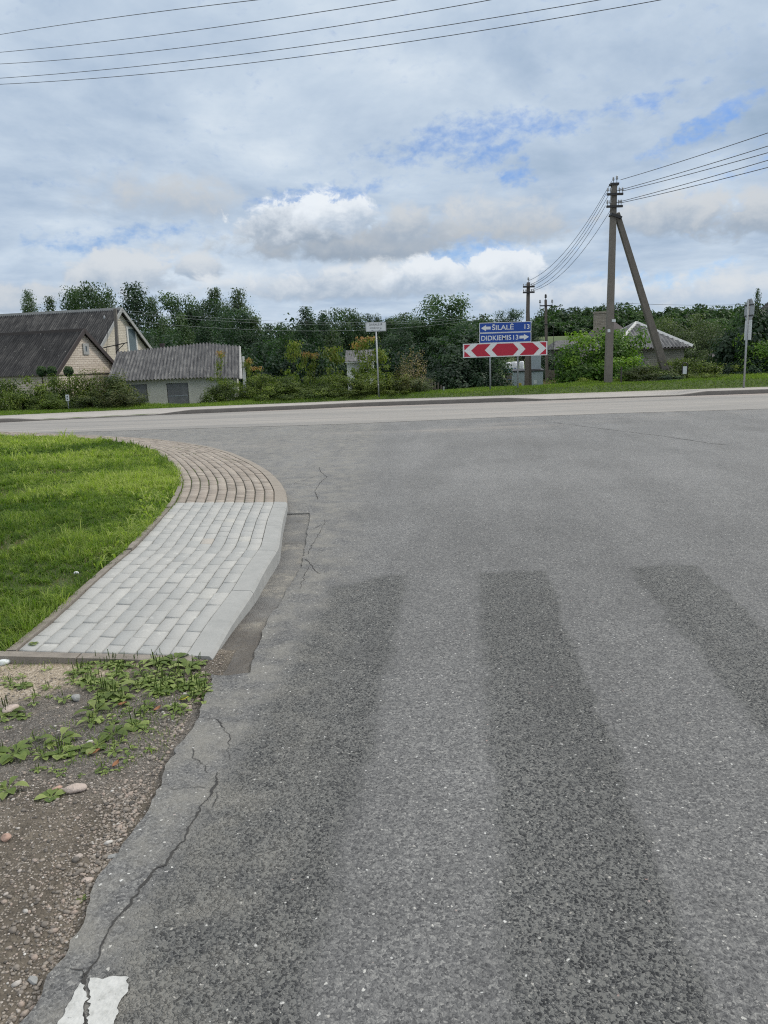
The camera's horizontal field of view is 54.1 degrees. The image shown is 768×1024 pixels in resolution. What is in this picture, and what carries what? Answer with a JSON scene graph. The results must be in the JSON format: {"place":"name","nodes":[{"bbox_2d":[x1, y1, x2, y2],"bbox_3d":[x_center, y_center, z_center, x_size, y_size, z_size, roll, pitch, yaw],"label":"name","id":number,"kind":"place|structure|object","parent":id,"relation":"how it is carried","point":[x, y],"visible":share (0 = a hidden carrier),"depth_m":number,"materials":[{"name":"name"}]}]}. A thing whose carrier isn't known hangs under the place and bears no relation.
{"place":"outdoors","nodes":[
{"label":"outdoors","id":0,"kind":"place"},
{"bbox_2d":[0,307,152,359],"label":"house","id":1,"kind":"structure","parent":0,"point":[92,323],"depth_m":41.99,"materials":[{"name":"beige brick"}]},
{"bbox_2d":[0,428,184,650],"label":"lawn","id":2,"kind":"structure","parent":0,"point":[60,581],"depth_m":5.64,"materials":[{"name":"green plant"}]},
{"bbox_2d":[0,649,235,1023],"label":"verge","id":3,"kind":"structure","parent":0,"point":[23,821],"depth_m":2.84,"materials":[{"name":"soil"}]},
{"bbox_2d":[0,776,28,799],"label":"weed","id":4,"kind":"object","parent":3,"relation":"on","point":[12,790],"visible":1,"depth_m":2.87,"materials":[{"name":"green plant"}]},
{"bbox_2d":[0,740,32,764],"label":"weed","id":5,"kind":"object","parent":3,"relation":"on","point":[22,755],"visible":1,"depth_m":3.15,"materials":[{"name":"green plant"}]},
{"bbox_2d":[39,727,81,746],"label":"weed","id":6,"kind":"object","parent":3,"relation":"on","point":[63,730],"visible":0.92,"depth_m":3.26,"materials":[{"name":"green plant"}]},
{"bbox_2d":[42,736,81,759],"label":"weed","id":7,"kind":"object","parent":3,"relation":"on","point":[53,754],"visible":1,"depth_m":3.14,"materials":[{"name":"green plant"}]},
{"bbox_2d":[0,648,213,777],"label":"weed cover","id":8,"kind":"object","parent":3,"relation":"on","point":[164,688],"visible":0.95,"depth_m":3.71,"materials":[{"name":"green plant"}]},
{"bbox_2d":[99,724,132,741],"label":"weed","id":9,"kind":"object","parent":3,"relation":"on","point":[120,729],"visible":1,"depth_m":3.29,"materials":[{"name":"green plant"}]},
{"bbox_2d":[52,453,273,652],"bbox_3d":[-5.743,-1.071,14.050,4.576,0.109,22.060,-9,13,-32],"label":"paving bed","id":10,"kind":"object","parent":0,"point":[224,501],"visible":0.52,"depth_m":9.30,"materials":[{"name":"grey sand"}]},
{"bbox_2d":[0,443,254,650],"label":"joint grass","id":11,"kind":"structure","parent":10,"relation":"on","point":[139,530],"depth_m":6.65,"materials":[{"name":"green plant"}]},
{"bbox_2d":[0,432,273,502],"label":"paving","id":12,"kind":"structure","parent":10,"relation":"on","point":[212,457],"depth_m":10.97,"materials":[{"name":"beige concrete"}]},
{"bbox_2d":[19,502,273,655],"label":"paving","id":13,"kind":"structure","parent":10,"relation":"on","point":[103,614],"depth_m":5.17,"materials":[{"name":"grey concrete"}]},
{"bbox_2d":[0,0,394,52],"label":"power line","id":14,"kind":"object","parent":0,"point":[212,27],"visible":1,"depth_m":13.41,"materials":[{"name":"metal"}]},
{"bbox_2d":[3,0,488,63],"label":"power line","id":15,"kind":"object","parent":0,"point":[260,37],"visible":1,"depth_m":13.26,"materials":[{"name":"metal"}]},
{"bbox_2d":[6,0,598,77],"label":"power line","id":16,"kind":"object","parent":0,"point":[322,43],"visible":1,"depth_m":12.98,"materials":[{"name":"metal"}]},
{"bbox_2d":[0,0,659,84],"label":"power line","id":17,"kind":"object","parent":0,"point":[356,49],"visible":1,"depth_m":12.75,"materials":[{"name":"metal"}]},
{"bbox_2d":[0,393,767,432],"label":"road","id":18,"kind":"structure","parent":0,"point":[363,414],"depth_m":23.17,"materials":[{"name":"grey asphalt"}]},
{"bbox_2d":[0,387,767,418],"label":"pavement","id":19,"kind":"structure","parent":0,"point":[168,410],"depth_m":28.16,"materials":[{"name":"grey concrete"}]},
{"bbox_2d":[743,298,754,387],"bbox_3d":[13.975,-6.289,29.021,0.092,3.749,0.850,-1,11,3],"label":"road sign","id":20,"kind":"object","parent":19,"relation":"on","point":[749,310],"visible":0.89,"depth_m":28.82,"materials":[{"name":"metal"}]},
{"bbox_2d":[0,0,767,336],"label":"sky","id":21,"kind":"structure","parent":0,"point":[379,180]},
{"bbox_2d":[0,330,767,418],"bbox_3d":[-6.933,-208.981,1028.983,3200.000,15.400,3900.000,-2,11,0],"label":"ground","id":22,"kind":"structure","parent":0,"point":[558,338],"depth_m":29.84,"materials":[{"name":"green plant"}]},
{"bbox_2d":[0,378,29,411],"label":"hedge bush","id":23,"kind":"object","parent":22,"relation":"on","point":[5,388],"visible":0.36,"depth_m":29.93,"materials":[{"name":"green plant"}]},
{"bbox_2d":[0,391,47,410],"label":"hedge bush","id":24,"kind":"object","parent":22,"relation":"on","point":[13,399],"visible":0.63,"depth_m":29.28,"materials":[{"name":"green plant"}]},
{"bbox_2d":[20,289,40,312],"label":"birch tree","id":25,"kind":"object","parent":22,"relation":"on","point":[29,306],"visible":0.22,"depth_m":92.21,"materials":[{"name":"green plant"}]},
{"bbox_2d":[10,375,51,410],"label":"hedge bush","id":26,"kind":"object","parent":22,"relation":"on","point":[35,389],"visible":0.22,"depth_m":29.81,"materials":[{"name":"green plant"}]},
{"bbox_2d":[26,393,71,410],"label":"hedge bush","id":27,"kind":"object","parent":22,"relation":"on","point":[47,400],"visible":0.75,"depth_m":29.32,"materials":[{"name":"green plant"}]},
{"bbox_2d":[29,373,78,409],"bbox_3d":[-13.290,-4.432,30.593,2.064,2.392,1.817,9,15,42],"label":"hedge bush","id":28,"kind":"object","parent":22,"relation":"on","point":[53,385],"visible":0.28,"depth_m":30.27,"materials":[{"name":"green plant"}]},
{"bbox_2d":[0,328,113,402],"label":"shed","id":29,"kind":"structure","parent":22,"relation":"on","point":[24,354],"depth_m":34.56,"materials":[{"name":"brick"}]},
{"bbox_2d":[54,374,101,407],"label":"hedge bush","id":30,"kind":"object","parent":22,"relation":"on","point":[67,386],"visible":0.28,"depth_m":30.35,"materials":[{"name":"green plant"}]},
{"bbox_2d":[58,280,111,309],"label":"broadleaf tree","id":31,"kind":"object","parent":22,"relation":"on","point":[95,301],"visible":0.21,"depth_m":84.07,"materials":[{"name":"green plant"}]},
{"bbox_2d":[64,390,118,409],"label":"hedge bush","id":32,"kind":"object","parent":22,"relation":"on","point":[83,400],"visible":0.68,"depth_m":29.28,"materials":[{"name":"green plant"}]},
{"bbox_2d":[0,435,194,663],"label":"edging","id":33,"kind":"object","parent":22,"relation":"on","point":[12,653],"visible":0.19,"depth_m":4.21,"materials":[{"name":"concrete"}]},
{"bbox_2d":[68,367,127,407],"bbox_3d":[-11.642,-4.636,30.809,2.294,2.513,2.316,7,14,38],"label":"hedge bush","id":34,"kind":"object","parent":22,"relation":"on","point":[95,386],"visible":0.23,"depth_m":30.48,"materials":[{"name":"green plant"}]},
{"bbox_2d":[84,376,148,405],"bbox_3d":[-10.847,-4.588,30.373,2.538,1.815,2.398,-12,15,-43],"label":"hedge bush","id":35,"kind":"object","parent":22,"relation":"on","point":[115,384],"visible":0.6,"depth_m":30.04,"materials":[{"name":"green plant"}]},
{"bbox_2d":[96,389,149,407],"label":"hedge bush","id":36,"kind":"object","parent":22,"relation":"on","point":[122,401],"visible":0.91,"depth_m":29.31,"materials":[{"name":"green plant"}]},
{"bbox_2d":[113,281,173,342],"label":"birch tree","id":37,"kind":"object","parent":22,"relation":"on","point":[134,303],"visible":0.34,"depth_m":76.54,"materials":[{"name":"green plant"}]},
{"bbox_2d":[0,431,287,504],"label":"kerb","id":38,"kind":"structure","parent":22,"relation":"on","point":[279,491],"depth_m":10.95,"materials":[{"name":"grey concrete"}]},
{"bbox_2d":[139,326,187,347],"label":"broadleaf tree","id":39,"kind":"object","parent":22,"relation":"on","point":[151,335],"visible":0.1,"depth_m":57.85,"materials":[{"name":"green plant"}]},
{"bbox_2d":[108,342,245,403],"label":"garage","id":40,"kind":"structure","parent":22,"relation":"on","point":[177,374],"depth_m":33.71,"materials":[{"name":"white wood"}]},
{"bbox_2d":[167,383,188,403],"bbox_3d":[-9.144,-4.744,33.535,0.888,1.970,0.078,-4,11,-10],"label":"door","id":41,"kind":"structure","parent":40,"relation":"in","point":[177,392],"depth_m":33.41,"materials":[{"name":"grey metal"}]},
{"bbox_2d":[147,290,206,344],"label":"broadleaf tree","id":42,"kind":"object","parent":22,"relation":"on","point":[167,301],"visible":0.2,"depth_m":79.38,"materials":[{"name":"green plant"}]},
{"bbox_2d":[169,313,194,345],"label":"birch tree","id":43,"kind":"object","parent":22,"relation":"on","point":[183,327],"visible":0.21,"depth_m":61.97,"materials":[{"name":"green plant"}]},
{"bbox_2d":[170,298,230,342],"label":"broadleaf tree","id":44,"kind":"object","parent":22,"relation":"on","point":[201,313],"visible":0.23,"depth_m":79.31,"materials":[{"name":"green plant"}]},
{"bbox_2d":[191,320,223,343],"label":"birch tree","id":45,"kind":"object","parent":22,"relation":"on","point":[208,336],"visible":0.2,"depth_m":60.00,"materials":[{"name":"green plant"}]},
{"bbox_2d":[197,376,231,403],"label":"hedge bush","id":46,"kind":"object","parent":22,"relation":"on","point":[213,390],"visible":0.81,"depth_m":30.49,"materials":[{"name":"green plant"}]},
{"bbox_2d":[191,306,259,350],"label":"broadleaf tree","id":47,"kind":"object","parent":22,"relation":"on","point":[245,316],"visible":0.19,"depth_m":68.85,"materials":[{"name":"green plant"}]},
{"bbox_2d":[220,380,248,401],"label":"hedge bush","id":48,"kind":"object","parent":22,"relation":"on","point":[231,392],"visible":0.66,"depth_m":30.60,"materials":[{"name":"green plant"}]},
{"bbox_2d":[186,502,287,659],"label":"kerb","id":49,"kind":"structure","parent":22,"relation":"on","point":[234,609],"depth_m":5.07,"materials":[{"name":"grey concrete"}]},
{"bbox_2d":[218,287,263,343],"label":"birch tree","id":50,"kind":"object","parent":22,"relation":"on","point":[235,300],"visible":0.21,"depth_m":76.91,"materials":[{"name":"green plant"}]},
{"bbox_2d":[222,327,280,363],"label":"broadleaf tree","id":51,"kind":"object","parent":22,"relation":"on","point":[247,340],"visible":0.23,"depth_m":58.34,"materials":[{"name":"green plant"}]},
{"bbox_2d":[239,373,279,399],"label":"hedge bush","id":52,"kind":"object","parent":22,"relation":"on","point":[251,384],"visible":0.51,"depth_m":30.73,"materials":[{"name":"green plant"}]},
{"bbox_2d":[253,385,286,401],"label":"hedge bush","id":53,"kind":"object","parent":22,"relation":"on","point":[262,396],"visible":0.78,"depth_m":30.02,"materials":[{"name":"green plant"}]},
{"bbox_2d":[259,376,306,397],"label":"hedge bush","id":54,"kind":"object","parent":22,"relation":"on","point":[284,384],"visible":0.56,"depth_m":30.47,"materials":[{"name":"green plant"}]},
{"bbox_2d":[282,339,305,384],"bbox_3d":[-3.894,-5.688,33.023,1.120,3.782,1.087,7,14,38],"label":"young maple","id":55,"kind":"object","parent":22,"relation":"on","point":[294,345],"visible":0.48,"depth_m":32.76,"materials":[{"name":"green plant"}]},
{"bbox_2d":[148,335,440,393],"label":"undergrowth","id":56,"kind":"object","parent":22,"relation":"on","point":[274,366],"visible":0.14,"depth_m":49.79,"materials":[{"name":"green plant"}]},
{"bbox_2d":[271,322,319,369],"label":"broadleaf tree","id":57,"kind":"object","parent":22,"relation":"on","point":[284,341],"visible":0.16,"depth_m":66.19,"materials":[{"name":"green plant"}]},
{"bbox_2d":[283,306,330,372],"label":"birch tree","id":58,"kind":"object","parent":22,"relation":"on","point":[305,332],"visible":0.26,"depth_m":61.92,"materials":[{"name":"green plant"}]},
{"bbox_2d":[293,386,336,399],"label":"hedge bush","id":59,"kind":"object","parent":22,"relation":"on","point":[305,394],"visible":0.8,"depth_m":30.04,"materials":[{"name":"green plant"}]},
{"bbox_2d":[304,309,341,354],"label":"broadleaf tree","id":60,"kind":"object","parent":22,"relation":"on","point":[322,325],"visible":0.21,"depth_m":66.63,"materials":[{"name":"green plant"}]},
{"bbox_2d":[304,376,348,397],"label":"hedge bush","id":61,"kind":"object","parent":22,"relation":"on","point":[323,382],"visible":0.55,"depth_m":30.77,"materials":[{"name":"green plant"}]},
{"bbox_2d":[318,346,348,387],"bbox_3d":[-2.244,-5.696,33.070,1.498,3.235,1.454,-6,12,-20],"label":"young maple","id":62,"kind":"object","parent":22,"relation":"on","point":[333,356],"visible":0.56,"depth_m":32.74,"materials":[{"name":"green plant"}]},
{"bbox_2d":[321,327,345,366],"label":"birch tree","id":63,"kind":"object","parent":22,"relation":"on","point":[331,340],"visible":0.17,"depth_m":60.31,"materials":[{"name":"green plant"}]},
{"bbox_2d":[146,313,535,357],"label":"wood","id":64,"kind":"object","parent":22,"relation":"on","point":[288,330],"depth_m":127.63,"materials":[{"name":"green plant"}]},
{"bbox_2d":[329,374,367,395],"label":"hedge bush","id":65,"kind":"object","parent":22,"relation":"on","point":[342,382],"visible":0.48,"depth_m":30.82,"materials":[{"name":"green plant"}]},
{"bbox_2d":[328,307,380,364],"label":"broadleaf tree","id":66,"kind":"object","parent":22,"relation":"on","point":[358,332],"visible":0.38,"depth_m":78.44,"materials":[{"name":"green plant"}]},
{"bbox_2d":[345,349,374,389],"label":"cottage","id":67,"kind":"structure","parent":22,"relation":"on","point":[352,362],"depth_m":45.55,"materials":[{"name":"white wood"}]},
{"bbox_2d":[343,373,388,393],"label":"hedge bush","id":68,"kind":"object","parent":22,"relation":"on","point":[368,384],"visible":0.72,"depth_m":30.47,"materials":[{"name":"green plant"}]},
{"bbox_2d":[351,336,386,388],"bbox_3d":[-0.662,-6.014,32.036,1.647,2.923,1.529,-5,12,-16],"label":"young maple","id":69,"kind":"object","parent":22,"relation":"on","point":[364,346],"visible":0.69,"depth_m":31.69,"materials":[{"name":"green plant"}]},
{"bbox_2d":[366,322,385,396],"bbox_3d":[-0.274,-5.885,29.813,0.800,3.186,0.084,-2,11,0],"label":"street sign","id":70,"kind":"object","parent":22,"relation":"on","point":[375,326],"visible":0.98,"depth_m":29.52,"materials":[{"name":"grey metal"}]},
{"bbox_2d":[0,389,767,422],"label":"kerb","id":71,"kind":"structure","parent":22,"relation":"on","point":[448,401],"depth_m":27.58,"materials":[{"name":"grey concrete"}]},
{"bbox_2d":[363,331,419,366],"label":"broadleaf tree","id":72,"kind":"object","parent":22,"relation":"on","point":[388,342],"visible":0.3,"depth_m":55.28,"materials":[{"name":"green plant"}]},
{"bbox_2d":[374,312,422,346],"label":"broadleaf tree","id":73,"kind":"object","parent":22,"relation":"on","point":[393,322],"visible":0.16,"depth_m":81.66,"materials":[{"name":"green plant"}]},
{"bbox_2d":[369,322,434,364],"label":"broadleaf tree","id":74,"kind":"object","parent":22,"relation":"on","point":[416,339],"visible":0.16,"depth_m":60.07,"materials":[{"name":"green plant"}]},
{"bbox_2d":[399,336,451,388],"bbox_3d":[3.191,-7.322,39.255,4.437,3.636,4.579,-4,11,-12],"label":"shrub","id":75,"kind":"object","parent":22,"relation":"on","point":[434,344],"visible":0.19,"depth_m":38.91,"materials":[{"name":"green plant"}]},
{"bbox_2d":[381,292,478,353],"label":"broadleaf tree","id":76,"kind":"object","parent":22,"relation":"on","point":[435,309],"visible":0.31,"depth_m":60.69,"materials":[{"name":"green plant"}]},
{"bbox_2d":[420,353,494,390],"bbox_3d":[3.507,-6.135,35.404,3.777,2.638,3.660,-3,11,-8],"label":"shrub","id":77,"kind":"object","parent":22,"relation":"on","point":[452,373],"visible":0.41,"depth_m":34.82,"materials":[{"name":"green plant"}]},
{"bbox_2d":[426,313,494,355],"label":"broadleaf tree","id":78,"kind":"object","parent":22,"relation":"on","point":[464,326],"visible":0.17,"depth_m":58.23,"materials":[{"name":"green plant"}]},
{"bbox_2d":[420,329,510,387],"bbox_3d":[4.375,-7.111,37.301,4.275,3.955,4.849,8,15,40],"label":"shrub","id":79,"kind":"object","parent":22,"relation":"on","point":[456,344],"visible":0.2,"depth_m":36.81,"materials":[{"name":"green plant"}]},
{"bbox_2d":[460,357,515,387],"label":"shrub","id":80,"kind":"object","parent":22,"relation":"on","point":[477,380],"visible":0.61,"depth_m":34.95,"materials":[{"name":"green plant"}]},
{"bbox_2d":[463,321,546,388],"bbox_3d":[4.835,-6.080,30.054,3.360,2.932,0.127,-2,11,0],"label":"direction sign","id":81,"kind":"object","parent":22,"relation":"on","point":[514,339],"visible":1,"depth_m":29.87,"materials":[{"name":"metal"}]},
{"bbox_2d":[493,308,523,332],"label":"broadleaf tree","id":82,"kind":"object","parent":22,"relation":"on","point":[512,313],"visible":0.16,"depth_m":97.36,"materials":[{"name":"green plant"}]},
{"bbox_2d":[511,355,543,386],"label":"transformer cabinet","id":83,"kind":"object","parent":22,"relation":"on","point":[537,370],"visible":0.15,"depth_m":41.45,"materials":[{"name":"metal"}]},
{"bbox_2d":[523,277,534,385],"bbox_3d":[7.124,-8.397,37.304,0.590,6.227,0.715,-2,11,0],"label":"utility pole","id":84,"kind":"object","parent":22,"relation":"on","point":[528,378],"visible":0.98,"depth_m":36.84,"materials":[{"name":"wood"}]},
{"bbox_2d":[539,294,553,381],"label":"utility pole","id":85,"kind":"object","parent":22,"relation":"on","point":[545,305],"visible":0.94,"depth_m":54.49,"materials":[{"name":"metal"}]},
{"bbox_2d":[556,355,603,383],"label":"leafy bush","id":86,"kind":"object","parent":22,"relation":"on","point":[572,362],"visible":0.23,"depth_m":33.41,"materials":[{"name":"green plant"}]},
{"bbox_2d":[546,329,627,383],"bbox_3d":[9.600,-6.538,34.392,3.779,3.556,4.289,6,14,36],"label":"leafy bush","id":87,"kind":"object","parent":22,"relation":"on","point":[587,360],"visible":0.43,"depth_m":33.71,"materials":[{"name":"green plant"}]},
{"bbox_2d":[577,311,622,363],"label":"house","id":88,"kind":"structure","parent":22,"relation":"on","point":[599,319],"depth_m":50.52,"materials":[{"name":"grey brick"}]},
{"bbox_2d":[592,356,642,380],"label":"leafy bush","id":89,"kind":"object","parent":22,"relation":"on","point":[618,366],"visible":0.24,"depth_m":32.73,"materials":[{"name":"green plant"}]},
{"bbox_2d":[591,326,651,370],"bbox_3d":[11.053,-6.766,34.993,3.127,3.699,2.950,-10,14,-36],"label":"leafy bush","id":90,"kind":"object","parent":22,"relation":"on","point":[629,351],"visible":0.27,"depth_m":34.27,"materials":[{"name":"green plant"}]},
{"bbox_2d":[604,176,670,382],"bbox_3d":[10.782,-8.726,30.876,4.376,9.291,0.522,-7,12,-24],"label":"utility pole","id":91,"kind":"object","parent":22,"relation":"on","point":[615,216],"visible":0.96,"depth_m":30.21,"materials":[{"name":"concrete"}]},
{"bbox_2d":[616,366,662,380],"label":"shrub","id":92,"kind":"object","parent":22,"relation":"on","point":[633,373],"visible":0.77,"depth_m":31.16,"materials":[{"name":"green plant"}]},
{"bbox_2d":[586,321,693,370],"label":"bungalow","id":93,"kind":"object","parent":22,"relation":"on","point":[674,347],"visible":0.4,"depth_m":44.06,"materials":[{"name":"white wood"}]},
{"bbox_2d":[530,302,761,336],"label":"hill wood","id":94,"kind":"object","parent":22,"relation":"on","point":[570,322],"visible":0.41,"depth_m":209.68,"materials":[{"name":"green plant"}]},
{"bbox_2d":[644,313,732,361],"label":"fruit tree","id":95,"kind":"object","parent":22,"relation":"on","point":[682,335],"visible":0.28,"depth_m":48.48,"materials":[{"name":"green plant"}]},
{"bbox_2d":[672,357,723,376],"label":"shrub","id":96,"kind":"object","parent":22,"relation":"on","point":[691,364],"visible":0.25,"depth_m":32.30,"materials":[{"name":"green plant"}]},
{"bbox_2d":[684,322,729,371],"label":"fruit tree","id":97,"kind":"object","parent":22,"relation":"on","point":[705,339],"visible":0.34,"depth_m":44.35,"materials":[{"name":"green plant"}]},
{"bbox_2d":[705,302,767,371],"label":"hedge tree","id":98,"kind":"object","parent":22,"relation":"on","point":[723,350],"visible":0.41,"depth_m":33.43,"materials":[{"name":"green plant"}]},
{"bbox_2d":[723,355,767,373],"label":"hedge tree","id":99,"kind":"object","parent":22,"relation":"on","point":[754,362],"visible":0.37,"depth_m":32.01,"materials":[{"name":"green plant"}]},
{"bbox_2d":[732,333,767,373],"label":"hedge tree","id":100,"kind":"object","parent":22,"relation":"on","point":[761,353],"visible":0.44,"depth_m":32.17,"materials":[{"name":"green plant"}]},
{"bbox_2d":[19,409,767,1023],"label":"road","id":101,"kind":"structure","parent":0,"point":[477,733],"depth_m":2.99,"materials":[{"name":"grey asphalt"}]},
{"bbox_2d":[57,983,88,1023],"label":"road marking","id":102,"kind":"object","parent":101,"relation":"on","point":[74,1010],"visible":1,"depth_m":1.86,"materials":[{"name":"paint"}]},
{"bbox_2d":[87,976,128,1023],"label":"road marking","id":103,"kind":"object","parent":101,"relation":"on","point":[107,994],"visible":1,"depth_m":1.90,"materials":[{"name":"paint"}]},
{"bbox_2d":[221,514,309,674],"bbox_3d":[-0.905,0.438,5.990,0.603,0.001,4.366,-2,11,-2],"label":"gutter","id":104,"kind":"object","parent":101,"relation":"on","point":[244,639],"visible":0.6,"depth_m":5.17,"materials":[{"name":"grey asphalt"}]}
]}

